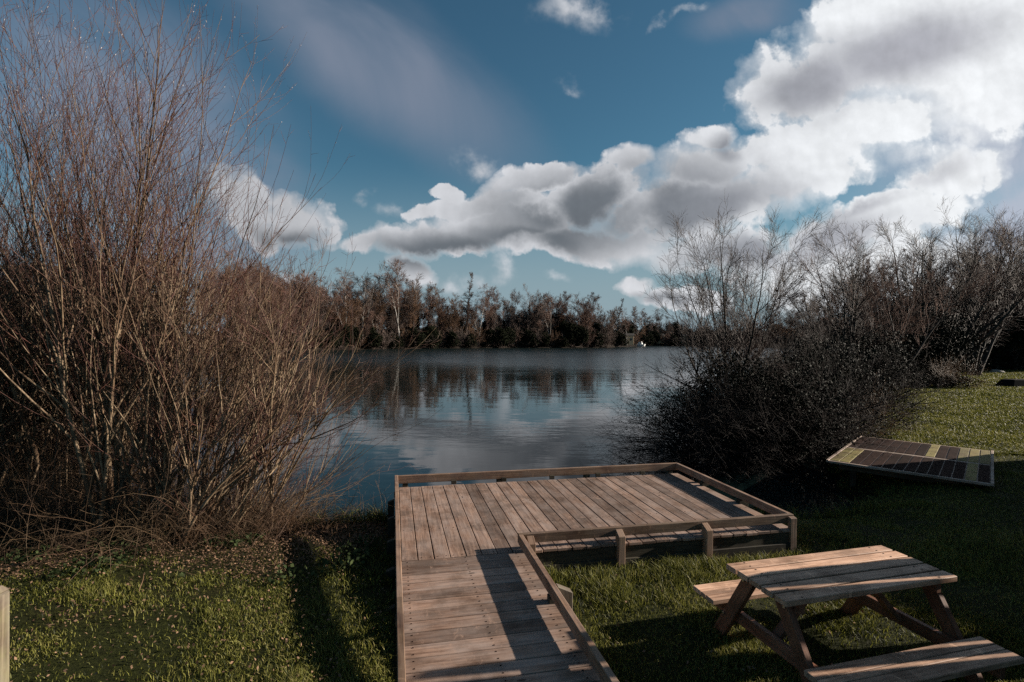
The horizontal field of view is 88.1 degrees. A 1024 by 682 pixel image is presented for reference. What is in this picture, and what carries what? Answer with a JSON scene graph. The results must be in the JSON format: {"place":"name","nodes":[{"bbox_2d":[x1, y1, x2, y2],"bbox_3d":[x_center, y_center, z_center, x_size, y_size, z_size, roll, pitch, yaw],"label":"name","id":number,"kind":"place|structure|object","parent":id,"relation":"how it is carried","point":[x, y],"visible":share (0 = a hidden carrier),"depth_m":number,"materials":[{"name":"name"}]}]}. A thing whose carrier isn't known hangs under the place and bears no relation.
{"place":"outdoors","nodes":[
{"label":"outdoors","id":0,"kind":"place"},
{"bbox_2d":[361,305,374,332],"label":"bare tree","id":1,"kind":"object","parent":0,"point":[368,323],"visible":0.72,"depth_m":106.16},
{"bbox_2d":[36,346,855,521],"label":"water","id":2,"kind":"structure","parent":0,"point":[517,408],"depth_m":17.37,"materials":[{"name":"blue liquid"}]},
{"bbox_2d":[0,334,1023,681],"bbox_3d":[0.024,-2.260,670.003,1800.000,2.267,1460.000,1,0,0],"label":"ground","id":3,"kind":"structure","parent":0,"point":[100,660],"depth_m":4.21,"materials":[{"name":"plant"}]},
{"bbox_2d":[0,585,9,681],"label":"timber post","id":4,"kind":"object","parent":3,"relation":"on","point":[4,626],"visible":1,"depth_m":2.68,"materials":[{"name":"brown wood"}]},
{"bbox_2d":[0,150,114,478],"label":"willow shrub","id":5,"kind":"object","parent":3,"relation":"on","point":[10,437],"visible":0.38,"depth_m":6.57,"materials":[{"name":"brown plant"}]},
{"bbox_2d":[0,167,188,486],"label":"willow shrub","id":6,"kind":"object","parent":3,"relation":"on","point":[36,273],"visible":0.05,"depth_m":8.38,"materials":[{"name":"brown plant"}]},
{"bbox_2d":[0,260,226,479],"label":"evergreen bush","id":7,"kind":"object","parent":3,"relation":"on","point":[71,359],"visible":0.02,"depth_m":9.03,"materials":[{"name":"green plant"}]},
{"bbox_2d":[0,267,232,510],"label":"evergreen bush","id":8,"kind":"object","parent":3,"relation":"on","point":[28,394],"visible":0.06,"depth_m":7.38,"materials":[{"name":"brown plant"}]},
{"bbox_2d":[0,78,288,498],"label":"willow shrub","id":9,"kind":"object","parent":3,"relation":"on","point":[135,387],"visible":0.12,"depth_m":6.98,"materials":[{"name":"brown plant"}]},
{"bbox_2d":[0,0,325,510],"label":"willow shrub","id":10,"kind":"object","parent":3,"relation":"on","point":[17,398],"visible":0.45,"depth_m":6.64,"materials":[{"name":"brown plant"}]},
{"bbox_2d":[0,53,344,532],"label":"willow shrub","id":11,"kind":"object","parent":3,"relation":"on","point":[146,425],"visible":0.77,"depth_m":6.13,"materials":[{"name":"brown plant"}]},
{"bbox_2d":[0,0,354,542],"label":"willow shrub","id":12,"kind":"object","parent":3,"relation":"on","point":[110,411],"visible":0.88,"depth_m":6.05,"materials":[{"name":"brown plant"}]},
{"bbox_2d":[0,496,387,585],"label":"ground herbs","id":13,"kind":"object","parent":3,"relation":"on","point":[236,540],"visible":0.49,"depth_m":5.23,"materials":[{"name":"green plant"}]},
{"bbox_2d":[160,259,231,350],"bbox_3d":[-38.576,-4.135,63.737,8.946,12.078,10.624,0,0,-26],"label":"tree","id":14,"kind":"object","parent":3,"relation":"on","point":[201,297],"visible":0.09,"depth_m":62.73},
{"bbox_2d":[0,509,394,658],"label":"leaf litter","id":15,"kind":"object","parent":3,"relation":"on","point":[276,546],"visible":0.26,"depth_m":5.39,"materials":[{"name":"plant"}]},
{"bbox_2d":[0,406,400,591],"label":"bramble thicket","id":16,"kind":"object","parent":3,"relation":"on","point":[37,522],"visible":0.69,"depth_m":5.88,"materials":[{"name":"plant"}]},
{"bbox_2d":[0,284,443,545],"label":"understorey twigs","id":17,"kind":"object","parent":3,"relation":"on","point":[57,437],"visible":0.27,"depth_m":6.61,"materials":[{"name":"plant"}]},
{"bbox_2d":[58,480,394,556],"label":"dead stems","id":18,"kind":"object","parent":3,"relation":"on","point":[294,521],"visible":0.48,"depth_m":6.07,"materials":[{"name":"plant"}]},
{"bbox_2d":[208,254,258,354],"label":"bare tree","id":19,"kind":"object","parent":3,"relation":"on","point":[251,259],"visible":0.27,"depth_m":69.00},
{"bbox_2d":[224,265,285,353],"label":"bare tree","id":20,"kind":"object","parent":3,"relation":"on","point":[273,302],"visible":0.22,"depth_m":73.86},
{"bbox_2d":[219,265,294,334],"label":"tree","id":21,"kind":"object","parent":3,"relation":"on","point":[278,275],"visible":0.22,"depth_m":77.55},
{"bbox_2d":[149,219,372,527],"bbox_3d":[-3.307,0.396,6.647,2.733,4.097,2.124,1,1,37],"label":"willow shrub","id":22,"kind":"object","parent":3,"relation":"on","point":[244,408],"visible":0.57,"depth_m":6.49,"materials":[{"name":"brown plant"}]},
{"bbox_2d":[94,276,439,544],"bbox_3d":[-2.650,0.748,6.220,3.388,3.116,2.350,0,0,-21],"label":"willow shrub","id":23,"kind":"object","parent":3,"relation":"on","point":[234,467],"visible":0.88,"depth_m":5.98,"materials":[{"name":"brown plant"}]},
{"bbox_2d":[263,269,312,312],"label":"tree","id":24,"kind":"object","parent":3,"relation":"on","point":[292,285],"visible":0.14,"depth_m":97.32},
{"bbox_2d":[275,277,321,332],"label":"tree","id":25,"kind":"object","parent":3,"relation":"on","point":[311,300],"visible":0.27,"depth_m":89.97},
{"bbox_2d":[291,286,318,334],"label":"bare tree","id":26,"kind":"object","parent":3,"relation":"on","point":[310,325],"visible":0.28,"depth_m":92.82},
{"bbox_2d":[199,371,417,535],"bbox_3d":[-2.732,1.345,6.555,2.863,2.059,1.818,1,0,0],"label":"willow shrub","id":27,"kind":"object","parent":3,"relation":"on","point":[292,489],"visible":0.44,"depth_m":6.32,"materials":[{"name":"brown plant"}]},
{"bbox_2d":[296,282,325,328],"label":"bare tree","id":28,"kind":"object","parent":3,"relation":"on","point":[320,318],"visible":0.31,"depth_m":94.60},
{"bbox_2d":[295,271,327,308],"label":"tree","id":29,"kind":"object","parent":3,"relation":"on","point":[312,284],"visible":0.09,"depth_m":99.14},
{"bbox_2d":[301,328,323,348],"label":"dark shrub","id":30,"kind":"object","parent":3,"relation":"on","point":[320,340],"visible":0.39,"depth_m":90.25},
{"bbox_2d":[304,275,325,321],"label":"bare tree","id":31,"kind":"object","parent":3,"relation":"on","point":[306,286],"visible":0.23,"depth_m":97.22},
{"bbox_2d":[299,287,339,344],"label":"round bare tree","id":32,"kind":"object","parent":3,"relation":"on","point":[321,313],"visible":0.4,"depth_m":97.64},
{"bbox_2d":[322,329,338,348],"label":"dark shrub","id":33,"kind":"object","parent":3,"relation":"on","point":[336,343],"visible":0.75,"depth_m":93.47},
{"bbox_2d":[318,267,355,326],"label":"birch tree","id":34,"kind":"object","parent":3,"relation":"on","point":[338,300],"visible":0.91,"depth_m":98.78,"materials":[{"name":"brown plant"}]},
{"bbox_2d":[327,325,352,349],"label":"dark shrub","id":35,"kind":"object","parent":3,"relation":"on","point":[348,335],"visible":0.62,"depth_m":95.94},
{"bbox_2d":[323,293,358,330],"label":"bare tree","id":36,"kind":"object","parent":3,"relation":"on","point":[347,320],"visible":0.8,"depth_m":99.27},
{"bbox_2d":[336,296,362,326],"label":"bare tree","id":37,"kind":"object","parent":3,"relation":"on","point":[358,314],"visible":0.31,"depth_m":101.58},
{"bbox_2d":[342,324,363,347],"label":"dark shrub","id":38,"kind":"object","parent":3,"relation":"on","point":[355,331],"visible":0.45,"depth_m":98.33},
{"bbox_2d":[355,270,382,336],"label":"birch tree","id":39,"kind":"object","parent":3,"relation":"on","point":[366,301],"visible":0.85,"depth_m":105.92,"materials":[{"name":"brown plant"}]},
{"bbox_2d":[361,326,384,348],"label":"dark shrub","id":40,"kind":"object","parent":3,"relation":"on","point":[373,334],"visible":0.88,"depth_m":101.43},
{"bbox_2d":[346,260,417,344],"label":"round bare tree","id":41,"kind":"object","parent":3,"relation":"on","point":[376,296],"visible":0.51,"depth_m":112.05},
{"bbox_2d":[368,290,395,342],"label":"bare tree","id":42,"kind":"object","parent":3,"relation":"on","point":[381,306],"visible":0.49,"depth_m":109.72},
{"bbox_2d":[378,328,395,348],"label":"bare shrub","id":43,"kind":"object","parent":3,"relation":"on","point":[387,342],"visible":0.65,"depth_m":104.90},
{"bbox_2d":[377,259,409,336],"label":"birch tree","id":44,"kind":"object","parent":3,"relation":"on","point":[388,278],"visible":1,"depth_m":109.58,"materials":[{"name":"brown plant"}]},
{"bbox_2d":[374,294,412,338],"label":"round bare tree","id":45,"kind":"object","parent":3,"relation":"on","point":[391,321],"visible":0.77,"depth_m":111.80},
{"bbox_2d":[384,331,405,348],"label":"dark shrub","id":46,"kind":"object","parent":3,"relation":"on","point":[394,345],"visible":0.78,"depth_m":107.76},
{"bbox_2d":[389,287,420,333],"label":"bare tree","id":47,"kind":"object","parent":3,"relation":"on","point":[413,318],"visible":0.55,"depth_m":113.63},
{"bbox_2d":[399,273,428,328],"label":"birch tree","id":48,"kind":"object","parent":3,"relation":"on","point":[421,308],"visible":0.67,"depth_m":116.23,"materials":[{"name":"brown plant"}]},
{"bbox_2d":[403,326,426,346],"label":"dark shrub","id":49,"kind":"object","parent":3,"relation":"on","point":[419,339],"visible":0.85,"depth_m":110.46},
{"bbox_2d":[403,284,439,328],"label":"bare tree","id":50,"kind":"object","parent":3,"relation":"on","point":[431,310],"visible":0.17,"depth_m":123.26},
{"bbox_2d":[418,291,436,326],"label":"bare tree","id":51,"kind":"object","parent":3,"relation":"on","point":[428,316],"visible":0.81,"depth_m":117.16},
{"bbox_2d":[421,325,442,348],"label":"dark shrub","id":52,"kind":"object","parent":3,"relation":"on","point":[434,335],"visible":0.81,"depth_m":113.74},
{"bbox_2d":[421,281,444,323],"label":"birch tree","id":53,"kind":"object","parent":3,"relation":"on","point":[431,287],"visible":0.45,"depth_m":124.92,"materials":[{"name":"brown plant"}]},
{"bbox_2d":[434,294,462,334],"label":"bare tree","id":54,"kind":"object","parent":3,"relation":"on","point":[453,316],"visible":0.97,"depth_m":119.51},
{"bbox_2d":[442,327,466,346],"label":"dark shrub","id":55,"kind":"object","parent":3,"relation":"on","point":[452,340],"visible":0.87,"depth_m":117.55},
{"bbox_2d":[461,271,474,341],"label":"spire tree","id":56,"kind":"object","parent":3,"relation":"on","point":[468,304],"visible":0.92,"depth_m":125.40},
{"bbox_2d":[465,331,479,347],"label":"dark shrub","id":57,"kind":"object","parent":3,"relation":"on","point":[470,341],"visible":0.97,"depth_m":121.26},
{"bbox_2d":[459,283,495,335],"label":"birch tree","id":58,"kind":"object","parent":3,"relation":"on","point":[481,305],"visible":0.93,"depth_m":125.79,"materials":[{"name":"brown plant"}]},
{"bbox_2d":[468,323,488,345],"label":"bare shrub","id":59,"kind":"object","parent":3,"relation":"on","point":[479,338],"visible":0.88,"depth_m":123.93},
{"bbox_2d":[478,328,502,347],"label":"dark shrub","id":60,"kind":"object","parent":3,"relation":"on","point":[491,336],"visible":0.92,"depth_m":125.58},
{"bbox_2d":[480,286,500,323],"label":"bare tree","id":61,"kind":"object","parent":3,"relation":"on","point":[493,309],"visible":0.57,"depth_m":132.93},
{"bbox_2d":[494,326,509,347],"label":"dark shrub","id":62,"kind":"object","parent":3,"relation":"on","point":[504,335],"visible":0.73,"depth_m":126.37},
{"bbox_2d":[9,527,1006,681],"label":"scattered leaves","id":63,"kind":"object","parent":3,"relation":"on","point":[339,675],"visible":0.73,"depth_m":4.09,"materials":[{"name":"brown plant"}]},
{"bbox_2d":[505,327,517,346],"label":"dark shrub","id":64,"kind":"object","parent":3,"relation":"on","point":[511,333],"visible":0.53,"depth_m":129.05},
{"bbox_2d":[506,308,521,343],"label":"bare tree","id":65,"kind":"object","parent":3,"relation":"on","point":[513,322],"visible":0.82,"depth_m":131.95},
{"bbox_2d":[513,328,538,345],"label":"dark shrub","id":66,"kind":"object","parent":3,"relation":"on","point":[527,337],"visible":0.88,"depth_m":131.57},
{"bbox_2d":[503,284,549,330],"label":"round bare tree","id":67,"kind":"object","parent":3,"relation":"on","point":[529,318],"visible":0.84,"depth_m":136.05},
{"bbox_2d":[516,305,552,337],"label":"tree","id":68,"kind":"object","parent":3,"relation":"on","point":[537,322],"visible":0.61,"depth_m":135.00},
{"bbox_2d":[538,331,552,345],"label":"dark shrub","id":69,"kind":"object","parent":3,"relation":"on","point":[546,339],"visible":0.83,"depth_m":133.42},
{"bbox_2d":[537,297,556,344],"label":"birch tree","id":70,"kind":"object","parent":3,"relation":"on","point":[551,308],"visible":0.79,"depth_m":136.42,"materials":[{"name":"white plant"}]},
{"bbox_2d":[535,303,559,335],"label":"round bare tree","id":71,"kind":"object","parent":3,"relation":"on","point":[544,325],"visible":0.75,"depth_m":138.38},
{"bbox_2d":[540,291,571,324],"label":"tree","id":72,"kind":"object","parent":3,"relation":"on","point":[562,304],"visible":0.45,"depth_m":145.58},
{"bbox_2d":[554,335,568,346],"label":"dark shrub","id":73,"kind":"object","parent":3,"relation":"on","point":[563,343],"visible":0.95,"depth_m":135.82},
{"bbox_2d":[557,321,582,347],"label":"dark shrub","id":74,"kind":"object","parent":3,"relation":"on","point":[569,331],"visible":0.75,"depth_m":138.05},
{"bbox_2d":[560,292,600,344],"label":"tree","id":75,"kind":"object","parent":3,"relation":"on","point":[590,309],"visible":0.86,"depth_m":142.69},
{"bbox_2d":[571,324,589,346],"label":"dark shrub","id":76,"kind":"object","parent":3,"relation":"on","point":[583,339],"visible":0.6,"depth_m":139.11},
{"bbox_2d":[274,490,897,527],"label":"bank rushes","id":77,"kind":"object","parent":3,"relation":"on","point":[367,515],"visible":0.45,"depth_m":7.45,"materials":[{"name":"green plant"}]},
{"bbox_2d":[385,462,796,681],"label":"fishing deck","id":78,"kind":"structure","parent":3,"relation":"on","point":[487,599],"depth_m":5.20,"materials":[{"name":"brown wood"}]},
{"bbox_2d":[590,330,610,345],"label":"dark shrub","id":79,"kind":"object","parent":3,"relation":"on","point":[599,339],"visible":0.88,"depth_m":143.65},
{"bbox_2d":[598,310,614,335],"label":"bare tree","id":80,"kind":"object","parent":3,"relation":"on","point":[607,325],"visible":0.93,"depth_m":150.18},
{"bbox_2d":[596,303,619,329],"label":"bare tree","id":81,"kind":"object","parent":3,"relation":"on","point":[614,318],"visible":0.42,"depth_m":160.58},
{"bbox_2d":[607,328,628,345],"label":"dark shrub","id":82,"kind":"object","parent":3,"relation":"on","point":[620,339],"visible":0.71,"depth_m":154.56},
{"bbox_2d":[620,320,637,345],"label":"dark shrub","id":83,"kind":"object","parent":3,"relation":"on","point":[631,328],"visible":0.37,"depth_m":172.58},
{"bbox_2d":[580,338,830,489],"bbox_3d":[4.077,2.387,11.721,6.158,5.016,5.018,1,0,0],"label":"overhanging scrub","id":84,"kind":"object","parent":3,"relation":"on","point":[685,437],"visible":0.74,"depth_m":11.03,"materials":[{"name":"black plant"}]},
{"bbox_2d":[643,197,831,407],"bbox_3d":[5.580,-0.482,13.645,4.239,6.529,8.091,1,0,20],"label":"bare tree","id":85,"kind":"object","parent":3,"relation":"on","point":[724,317],"visible":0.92,"depth_m":12.40,"materials":[{"name":"brown plant"}]},
{"bbox_2d":[609,310,953,480],"bbox_3d":[5.970,2.086,12.272,7.479,5.641,6.175,1,0,0],"label":"ivy thicket","id":86,"kind":"object","parent":3,"relation":"on","point":[809,402],"visible":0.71,"depth_m":11.23,"materials":[{"name":"black plant"}]},
{"bbox_2d":[763,295,806,352],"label":"bare tree","id":87,"kind":"object","parent":3,"relation":"on","point":[777,325],"visible":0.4,"depth_m":99.40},
{"bbox_2d":[772,236,851,359],"bbox_3d":[8.848,-0.224,15.617,2.093,6.007,2.861,1,0,0],"label":"bare tree","id":88,"kind":"object","parent":3,"relation":"on","point":[811,311],"visible":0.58,"depth_m":15.48,"materials":[{"name":"brown plant"}]},
{"bbox_2d":[723,316,960,445],"bbox_3d":[8.219,1.978,14.597,6.452,5.345,6.269,1,0,0],"label":"ivy thicket","id":89,"kind":"object","parent":3,"relation":"on","point":[871,381],"visible":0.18,"depth_m":13.42,"materials":[{"name":"black plant"}]},
{"bbox_2d":[802,215,903,366],"bbox_3d":[11.057,-0.903,17.240,2.794,6.909,4.194,1,1,42],"label":"bare tree","id":90,"kind":"object","parent":3,"relation":"on","point":[855,315],"visible":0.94,"depth_m":17.02,"materials":[{"name":"brown plant"}]},
{"bbox_2d":[772,243,938,350],"bbox_3d":[16.443,-1.001,25.511,6.743,7.644,5.453,1,0,0],"label":"bare tree","id":91,"kind":"object","parent":3,"relation":"on","point":[879,311],"visible":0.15,"depth_m":25.99,"materials":[{"name":"brown plant"}]},
{"bbox_2d":[693,545,1023,681],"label":"picnic table","id":92,"kind":"object","parent":3,"relation":"on","point":[793,586],"visible":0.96,"depth_m":3.57,"materials":[{"name":"brown wood"}]},
{"bbox_2d":[816,372,918,451],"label":"bramble clump","id":93,"kind":"object","parent":3,"relation":"on","point":[881,413],"visible":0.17,"depth_m":12.77,"materials":[{"name":"brown plant"}]},
{"bbox_2d":[780,303,974,415],"bbox_3d":[11.842,1.474,18.582,5.663,6.204,5.884,0,0,-23],"label":"ivy thicket","id":94,"kind":"object","parent":3,"relation":"on","point":[890,349],"visible":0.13,"depth_m":17.35,"materials":[{"name":"black plant"}]},
{"bbox_2d":[782,213,1023,396],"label":"bare tree","id":95,"kind":"object","parent":3,"relation":"on","point":[908,321],"visible":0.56,"depth_m":19.14,"materials":[{"name":"brown plant"}]},
{"bbox_2d":[849,257,963,312],"bbox_3d":[37.001,-3.115,51.524,9.504,10.806,8.003,1,0,-12],"label":"tree","id":96,"kind":"object","parent":3,"relation":"on","point":[892,278],"visible":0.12,"depth_m":52.83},
{"bbox_2d":[826,436,993,486],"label":"solar panel","id":97,"kind":"structure","parent":3,"relation":"on","point":[916,461],"depth_m":9.31,"materials":[{"name":"dark solar cell glass"},{"name":"metal"}]},
{"bbox_2d":[831,286,992,387],"bbox_3d":[19.223,1.352,26.969,10.506,8.550,7.459,1,0,0],"label":"ivy thicket","id":98,"kind":"object","parent":3,"relation":"on","point":[943,350],"visible":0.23,"depth_m":26.32,"materials":[{"name":"black plant"}]},
{"bbox_2d":[845,292,987,371],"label":"dark bush","id":99,"kind":"object","parent":3,"relation":"on","point":[925,321],"visible":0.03,"depth_m":36.94,"materials":[{"name":"black plant"}]},
{"bbox_2d":[823,367,1023,474],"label":"lawn grass","id":100,"kind":"structure","parent":3,"relation":"on","point":[968,430],"depth_m":15.49,"materials":[{"name":"plant"}]},
{"bbox_2d":[859,207,1023,380],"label":"bare tree","id":101,"kind":"object","parent":3,"relation":"on","point":[994,298],"visible":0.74,"depth_m":27.38,"materials":[{"name":"brown plant"}]},
{"bbox_2d":[895,246,998,298],"bbox_3d":[37.917,-3.244,46.702,6.525,10.938,7.572,1,0,4],"label":"bare tree","id":102,"kind":"object","parent":3,"relation":"on","point":[907,256],"visible":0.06,"depth_m":48.50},
{"bbox_2d":[913,354,997,389],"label":"bramble clump","id":103,"kind":"object","parent":3,"relation":"on","point":[952,376],"visible":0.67,"depth_m":25.16,"materials":[{"name":"brown plant"}]},
{"bbox_2d":[904,196,1023,375],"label":"bare tree","id":104,"kind":"object","parent":3,"relation":"on","point":[984,358],"visible":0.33,"depth_m":33.95,"materials":[{"name":"brown plant"}]},
{"bbox_2d":[937,237,990,303],"bbox_3d":[37.847,-3.247,44.232,4.614,10.879,3.750,0,0,-18],"label":"bare tree","id":105,"kind":"object","parent":3,"relation":"on","point":[958,267],"visible":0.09,"depth_m":44.15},
{"bbox_2d":[941,284,1023,369],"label":"dark bush","id":106,"kind":"object","parent":3,"relation":"on","point":[990,355],"visible":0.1,"depth_m":39.16,"materials":[{"name":"black plant"}]},
{"bbox_2d":[960,305,1023,367],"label":"dark shrub","id":107,"kind":"object","parent":3,"relation":"on","point":[993,349],"visible":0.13,"depth_m":38.95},
{"bbox_2d":[962,219,1023,369],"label":"ivy trunk tree","id":108,"kind":"object","parent":3,"relation":"on","point":[998,361],"visible":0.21,"depth_m":39.17,"materials":[{"name":"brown plant"}]},
{"bbox_2d":[979,214,1023,367],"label":"ivy trunk tree","id":109,"kind":"object","parent":3,"relation":"on","point":[1004,252],"visible":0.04,"depth_m":40.68,"materials":[{"name":"brown plant"}]},
{"bbox_2d":[983,217,1023,369],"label":"ivy trunk tree","id":110,"kind":"object","parent":3,"relation":"on","point":[1015,365],"visible":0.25,"depth_m":39.58,"materials":[{"name":"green plant"}]},
{"bbox_2d":[994,379,1023,386],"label":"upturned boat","id":111,"kind":"object","parent":3,"relation":"on","point":[1011,382],"visible":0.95,"depth_m":27.23,"materials":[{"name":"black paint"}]},
{"bbox_2d":[1001,303,1023,369],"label":"dark shrub","id":112,"kind":"object","parent":3,"relation":"on","point":[1021,338],"visible":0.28,"depth_m":39.40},
{"bbox_2d":[0,0,1023,333],"label":"sky","id":113,"kind":"structure","parent":0,"point":[543,145],"materials":[{"name":"blue"}]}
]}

